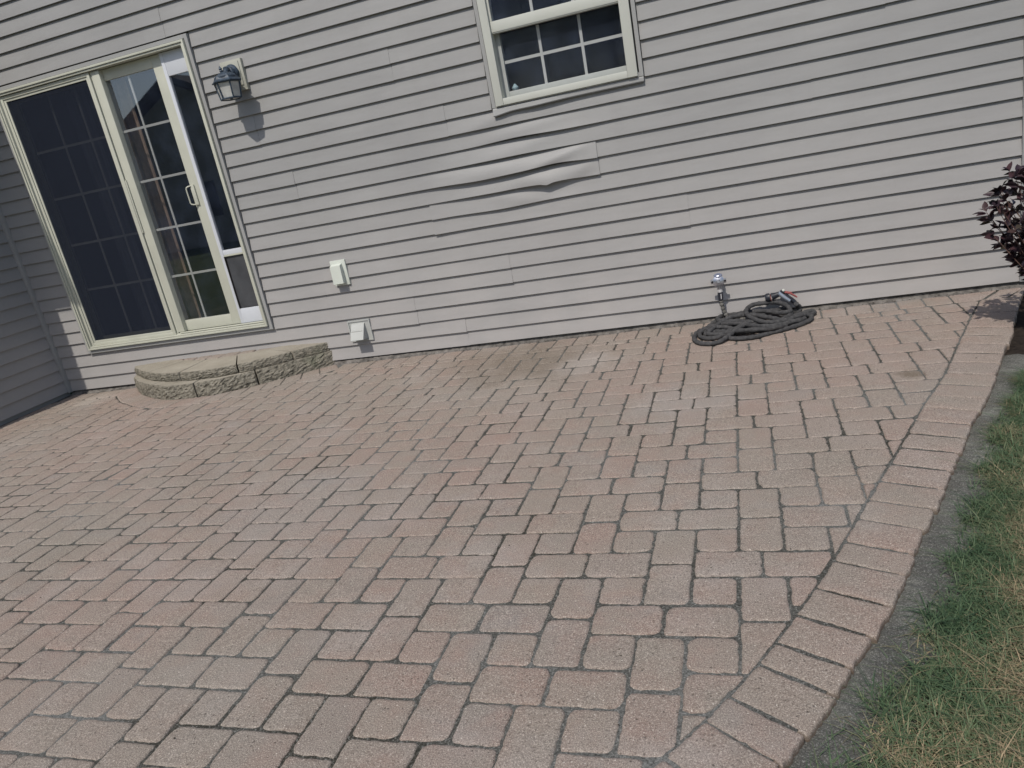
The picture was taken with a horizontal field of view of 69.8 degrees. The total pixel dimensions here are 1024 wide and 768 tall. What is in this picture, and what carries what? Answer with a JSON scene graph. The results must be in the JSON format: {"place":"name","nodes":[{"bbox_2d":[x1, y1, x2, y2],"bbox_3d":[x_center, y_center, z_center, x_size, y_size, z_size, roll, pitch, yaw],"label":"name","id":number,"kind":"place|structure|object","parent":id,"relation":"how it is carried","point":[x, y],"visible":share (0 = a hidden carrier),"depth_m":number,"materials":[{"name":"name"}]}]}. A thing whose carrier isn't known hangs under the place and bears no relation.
{"place":"outdoors","nodes":[
{"label":"outdoors","id":0,"kind":"place"},
{"bbox_2d":[0,288,1023,767],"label":"patio","id":1,"kind":"structure","parent":0,"point":[650,720],"depth_m":2.62,"materials":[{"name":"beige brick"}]},
{"bbox_2d":[134,342,334,399],"bbox_3d":[-2.337,-0.062,5.679,1.896,0.215,0.516,-6,18,18],"label":"door step","id":2,"kind":"object","parent":1,"relation":"on","point":[195,377],"depth_m":5.54,"materials":[{"name":"stone"}]},
{"bbox_2d":[692,289,816,345],"bbox_3d":[1.455,-0.428,4.421,0.739,0.208,0.546,-6,18,18],"label":"garden hose","id":3,"kind":"object","parent":1,"relation":"on","point":[723,327],"visible":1,"depth_m":4.43,"materials":[{"name":"rubber"}]},
{"bbox_2d":[788,367,1023,767],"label":"lawn ground","id":4,"kind":"structure","parent":0,"point":[1005,726],"depth_m":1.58,"materials":[{"name":"green plant"}]},
{"bbox_2d":[789,354,1023,767],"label":"edge concrete","id":5,"kind":"object","parent":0,"point":[914,583],"visible":0.37,"depth_m":1.90,"materials":[{"name":"grey concrete"}]},
{"label":"ground","id":6,"kind":"structure","parent":0,"visible":0},
{"bbox_2d":[0,0,1023,425],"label":"house","id":7,"kind":"structure","parent":6,"relation":"on","point":[442,176],"depth_m":4.89,"materials":[{"name":"plastic"}]},
{"bbox_2d":[0,33,274,353],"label":"sliding door","id":8,"kind":"structure","parent":7,"relation":"in","point":[65,130],"depth_m":5.66,"materials":[{"name":"beige plastic"}]},
{"bbox_2d":[212,58,249,100],"bbox_3d":[-1.919,-2.058,4.959,0.197,0.259,0.250,-6,18,18],"label":"wall lantern","id":9,"kind":"object","parent":7,"relation":"attached to","point":[230,83],"depth_m":4.93,"materials":[{"name":"black metal"}]},
{"bbox_2d":[330,259,350,285],"bbox_3d":[-1.260,-0.807,5.343,0.122,0.184,0.064,-6,18,18],"label":"wall vent","id":10,"kind":"object","parent":7,"relation":"attached to","point":[339,272],"depth_m":5.33,"materials":[{"name":"white plastic"}]},
{"bbox_2d":[347,318,373,341],"bbox_3d":[-1.140,-0.389,5.449,0.184,0.160,0.096,-6,18,18],"label":"wall vent","id":11,"kind":"object","parent":7,"relation":"attached to","point":[360,330],"depth_m":5.45,"materials":[{"name":"white plastic"}]},
{"bbox_2d":[472,0,643,116],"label":"window","id":12,"kind":"structure","parent":7,"relation":"in","point":[503,100],"depth_m":4.49,"materials":[{"name":"white plastic"}]},
{"bbox_2d":[711,273,725,292],"bbox_3d":[1.309,-0.644,4.644,0.094,0.118,0.111,-6,18,18],"label":"faucet","id":13,"kind":"object","parent":7,"relation":"attached to","point":[718,281],"visible":1,"depth_m":4.60,"materials":[{"name":"silver metal"}]},
{"bbox_2d":[1004,297,1023,354],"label":"soil bed","id":14,"kind":"object","parent":6,"relation":"on","point":[1017,345],"visible":0.24,"depth_m":3.62,"materials":[{"name":"brown soil"}]},
{"bbox_2d":[972,161,1023,280],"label":"shrub","id":15,"kind":"object","parent":14,"relation":"on","point":[1012,248],"visible":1,"depth_m":3.43,"materials":[{"name":"purple plant"}]}
]}

